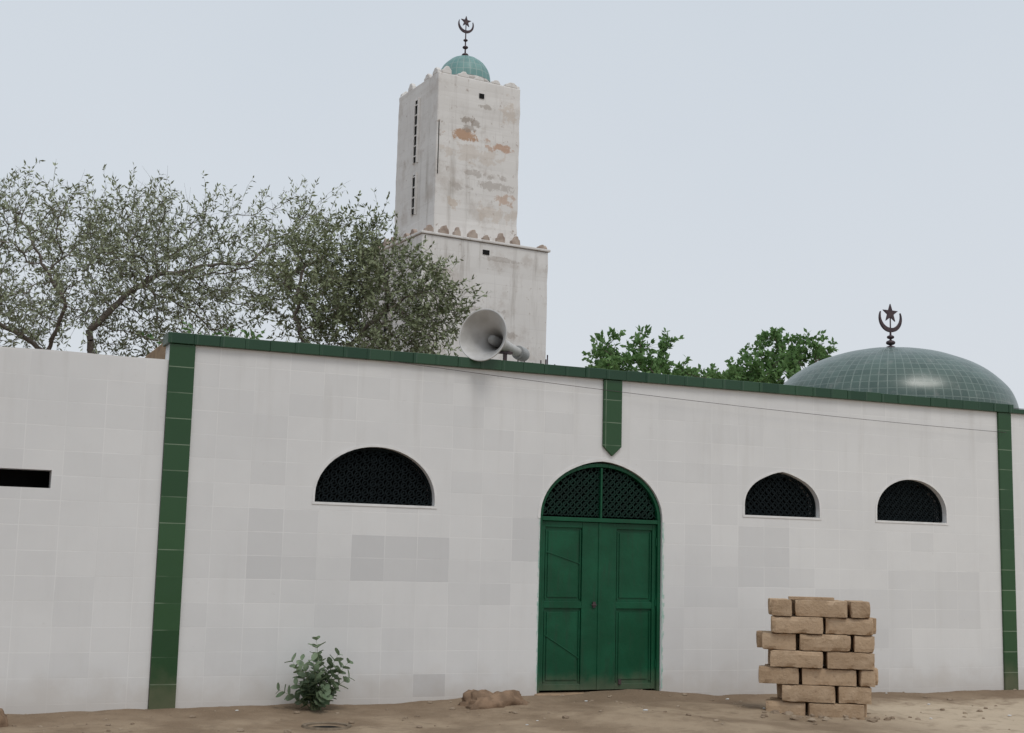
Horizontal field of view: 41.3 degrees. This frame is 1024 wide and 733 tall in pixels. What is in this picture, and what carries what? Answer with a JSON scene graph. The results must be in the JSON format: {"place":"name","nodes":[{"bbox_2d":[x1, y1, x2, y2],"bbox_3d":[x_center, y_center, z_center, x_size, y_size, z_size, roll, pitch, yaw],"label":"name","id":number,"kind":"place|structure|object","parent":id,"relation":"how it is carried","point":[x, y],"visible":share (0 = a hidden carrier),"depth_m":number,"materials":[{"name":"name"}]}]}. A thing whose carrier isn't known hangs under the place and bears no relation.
{"place":"outdoors","nodes":[
{"label":"outdoors","id":0,"kind":"place"},
{"bbox_2d":[0,689,1023,732],"bbox_3d":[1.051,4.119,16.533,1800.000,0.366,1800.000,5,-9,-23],"label":"ground","id":1,"kind":"structure","parent":0,"point":[619,717],"depth_m":14.65,"materials":[{"name":"brown soil"}]},
{"bbox_2d":[0,708,8,727],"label":"mud mound","id":2,"kind":"object","parent":1,"relation":"on","point":[3,720],"visible":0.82,"depth_m":13.29,"materials":[{"name":"brown soil"}]},
{"bbox_2d":[0,346,167,713],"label":"boundary wall","id":3,"kind":"structure","parent":1,"relation":"on","point":[78,545],"depth_m":14.36,"materials":[{"name":"white paint"}]},
{"bbox_2d":[0,469,49,487],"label":"vent recess","id":4,"kind":"object","parent":3,"relation":"attached to","point":[23,478],"depth_m":14.77,"materials":[{"name":"black"}]},
{"bbox_2d":[145,343,165,358],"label":"side return wall","id":5,"kind":"structure","parent":1,"relation":"on","point":[159,352],"depth_m":15.62,"materials":[{"name":"brick"}]},
{"bbox_2d":[0,158,358,356],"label":"acacia tree","id":6,"kind":"object","parent":1,"relation":"on","point":[106,242],"visible":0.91,"depth_m":21.56,"materials":[{"name":"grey plant"}]},
{"bbox_2d":[139,321,265,343],"bbox_3d":[-4.620,1.916,19.881,1.820,5.174,1.474,2,-8,-6],"label":"leafy bush","id":7,"kind":"object","parent":1,"relation":"on","point":[246,334],"visible":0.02,"depth_m":20.05,"materials":[{"name":"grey plant"}]},
{"bbox_2d":[276,636,354,710],"bbox_3d":[-2.122,3.352,14.786,0.815,0.820,0.528,9,-11,-44],"label":"milkweed shrub","id":8,"kind":"object","parent":1,"relation":"on","point":[311,691],"visible":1,"depth_m":14.73,"materials":[{"name":"green plant"}]},
{"bbox_2d":[301,722,351,730],"bbox_3d":[-1.882,3.682,13.795,0.560,0.090,0.560,5,-9,-23],"label":"drain ring","id":9,"kind":"object","parent":1,"relation":"on","point":[323,728],"visible":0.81,"depth_m":13.81,"materials":[{"name":"concrete"}]},
{"bbox_2d":[227,188,489,355],"bbox_3d":[-2.410,0.936,20.920,4.073,7.518,2.998,5,-9,-23],"label":"acacia tree","id":10,"kind":"object","parent":1,"relation":"on","point":[333,279],"visible":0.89,"depth_m":20.87,"materials":[{"name":"green plant"}]},
{"bbox_2d":[361,16,550,363],"bbox_3d":[-1.357,-0.960,30.659,3.205,14.626,3.200,6,-9,-29],"label":"minaret","id":11,"kind":"object","parent":1,"relation":"on","point":[457,160],"visible":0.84,"depth_m":30.08,"materials":[{"name":"paint"}]},
{"bbox_2d":[457,689,529,709],"bbox_3d":[-0.211,3.859,15.408,1.005,0.394,0.591,5,-9,-23],"label":"mud mound","id":12,"kind":"object","parent":1,"relation":"on","point":[473,699],"visible":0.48,"depth_m":15.24,"materials":[{"name":"brown soil"}]},
{"bbox_2d":[12,689,1016,732],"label":"loose rubble","id":13,"kind":"object","parent":1,"relation":"on","point":[826,718],"visible":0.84,"depth_m":15.13,"materials":[{"name":"stone"}]},
{"bbox_2d":[148,344,1023,707],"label":"front wall","id":14,"kind":"structure","parent":1,"relation":"on","point":[404,604],"depth_m":16.37,"materials":[{"name":"white paint"}]},
{"bbox_2d":[148,343,195,708],"bbox_3d":[-3.688,1.913,14.710,0.280,4.360,0.036,5,-9,-23],"label":"pilaster","id":15,"kind":"object","parent":14,"relation":"attached to","point":[169,568],"visible":1,"depth_m":14.71,"materials":[{"name":"green tile"}]},
{"bbox_2d":[459,308,529,361],"bbox_3d":[-0.107,-0.139,16.807,0.652,0.980,1.210,-2,-9,25],"label":"horn loudspeaker","id":16,"kind":"object","parent":14,"relation":"attached to","point":[482,334],"visible":1,"depth_m":16.50,"materials":[{"name":"paint"}]},
{"bbox_2d":[163,332,1013,412],"bbox_3d":[1.673,0.163,17.465,12.058,0.127,0.368,5,-9,-23],"label":"coping","id":17,"kind":"object","parent":14,"relation":"on","point":[365,354],"visible":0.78,"depth_m":16.82,"materials":[{"name":"green tile"}]},
{"bbox_2d":[517,355,554,364],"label":"rebar stubs","id":18,"kind":"object","parent":17,"relation":"on","point":[546,360],"visible":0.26,"depth_m":18.55,"materials":[{"name":"metal"}]},
{"bbox_2d":[537,463,660,692],"bbox_3d":[1.069,2.598,16.840,1.696,2.786,0.120,5,-9,-23],"label":"door frame","id":19,"kind":"object","parent":14,"relation":"attached to","point":[656,521],"visible":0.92,"depth_m":16.98,"materials":[{"name":"green metal"}]},
{"bbox_2d":[539,521,656,690],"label":"door leaves","id":20,"kind":"object","parent":19,"relation":"attached to","point":[608,641],"visible":1,"depth_m":16.77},
{"bbox_2d":[592,602,620,683],"bbox_3d":[1.161,3.407,16.734,0.430,1.000,0.026,5,-9,-23],"label":"door latch","id":21,"kind":"object","parent":20,"relation":"attached to","point":[594,604],"depth_m":16.73,"materials":[{"name":"metal"}]},
{"bbox_2d":[543,467,655,518],"bbox_3d":[1.101,1.571,16.972,1.597,0.630,0.019,5,-9,-23],"label":"door arch grille","id":22,"kind":"object","parent":19,"relation":"in","point":[595,499],"depth_m":16.96,"materials":[{"name":"metal"}]},
{"bbox_2d":[536,518,663,690],"bbox_3d":[1.107,2.923,16.714,1.760,2.050,0.006,5,-9,-23],"label":"door paint edge","id":23,"kind":"object","parent":14,"relation":"attached to","point":[662,632],"depth_m":16.96,"materials":[{"name":"green paint"}]},
{"bbox_2d":[602,379,621,455],"bbox_3d":[1.259,0.646,17.064,0.260,0.958,0.036,5,-9,-23],"label":"pilaster over door","id":24,"kind":"object","parent":14,"relation":"attached to","point":[612,426],"visible":1,"depth_m":17.05,"materials":[{"name":"green tile"}]},
{"bbox_2d":[315,447,941,522],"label":"window grilles","id":25,"kind":"object","parent":14,"relation":"attached to","point":[777,507],"depth_m":16.09,"materials":[{"name":"metal"}]},
{"bbox_2d":[312,445,948,524],"bbox_3d":[1.926,1.590,17.249,9.145,0.778,0.011,5,-9,-23],"label":"window trim","id":26,"kind":"structure","parent":14,"relation":"attached to","point":[550,483],"depth_m":17.02,"materials":[{"name":"white paint"}]},
{"bbox_2d":[997,412,1018,689],"bbox_3d":[7.059,2.827,19.345,0.240,4.360,0.036,5,-9,-23],"label":"pilaster","id":27,"kind":"object","parent":14,"relation":"attached to","point":[1008,579],"visible":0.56,"depth_m":19.35,"materials":[{"name":"green tile"}]},
{"bbox_2d":[385,360,1005,432],"bbox_3d":[2.817,0.439,17.722,9.400,0.296,0.006,5,-9,-23],"label":"wall cable","id":28,"kind":"object","parent":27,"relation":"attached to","point":[681,399],"depth_m":17.39,"materials":[{"name":"metal"}]},
{"bbox_2d":[1011,409,1023,414],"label":"coping side","id":29,"kind":"object","parent":14,"relation":"on","point":[1018,411],"visible":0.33,"depth_m":19.73,"materials":[{"name":"green tile"}]},
{"bbox_2d":[535,690,655,695],"bbox_3d":[1.034,4.139,16.617,1.760,0.312,0.310,5,-9,-23],"label":"door step","id":30,"kind":"object","parent":1,"relation":"on","point":[555,693],"depth_m":16.38,"materials":[{"name":"beige concrete"}]},
{"bbox_2d":[235,693,1011,724],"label":"litter","id":31,"kind":"object","parent":1,"relation":"on","point":[726,699],"visible":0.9,"depth_m":15.78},
{"bbox_2d":[315,450,933,524],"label":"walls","id":32,"kind":"structure","parent":1,"relation":"on","point":[553,490],"depth_m":18.42,"materials":[{"name":"black metal"}]},
{"bbox_2d":[582,324,727,379],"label":"neem tree","id":33,"kind":"object","parent":1,"relation":"on","point":[610,358],"visible":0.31,"depth_m":40.07,"materials":[{"name":"green plant"}]},
{"bbox_2d":[719,326,837,383],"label":"neem tree","id":34,"kind":"object","parent":1,"relation":"on","point":[791,360],"visible":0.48,"depth_m":41.89,"materials":[{"name":"green plant"}]},
{"bbox_2d":[756,596,878,719],"bbox_3d":[3.549,3.377,15.802,1.392,1.374,0.666,0,-8,9],"label":"mud brick stack","id":35,"kind":"object","parent":1,"relation":"on","point":[838,676],"visible":0.98,"depth_m":15.53,"materials":[{"name":"beige brick"}]},
{"bbox_2d":[0,0,1023,409],"label":"sky","id":36,"kind":"structure","parent":0,"point":[715,174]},
{"bbox_2d":[539,689,650,691],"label":"floor","id":37,"kind":"structure","parent":0,"point":[585,690],"depth_m":16.73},
{"bbox_3d":[3.031,1.100,21.249,17.120,0.120,5.745,5,-9,-23],"label":"roof","id":38,"kind":"object","parent":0,"visible":0},
{"bbox_2d":[783,347,1018,408],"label":"dome","id":39,"kind":"structure","parent":38,"relation":"on","point":[918,372],"depth_m":21.35,"materials":[{"name":"green tile"}]},
{"bbox_2d":[886,332,894,346],"bbox_3d":[6.415,-0.427,23.026,0.188,0.358,0.183,5,-9,-23],"label":"dome finial rod","id":40,"kind":"object","parent":39,"relation":"on","point":[890,342],"visible":0.79,"depth_m":22.98,"materials":[{"name":"black metal"}]},
{"bbox_2d":[878,304,901,331],"bbox_3d":[6.424,-0.823,23.082,0.470,0.489,0.036,5,-9,-23],"label":"dome finial crescent star","id":41,"kind":"object","parent":40,"relation":"on","point":[890,312],"visible":1,"depth_m":23.07,"materials":[{"name":"black metal"}]}
]}

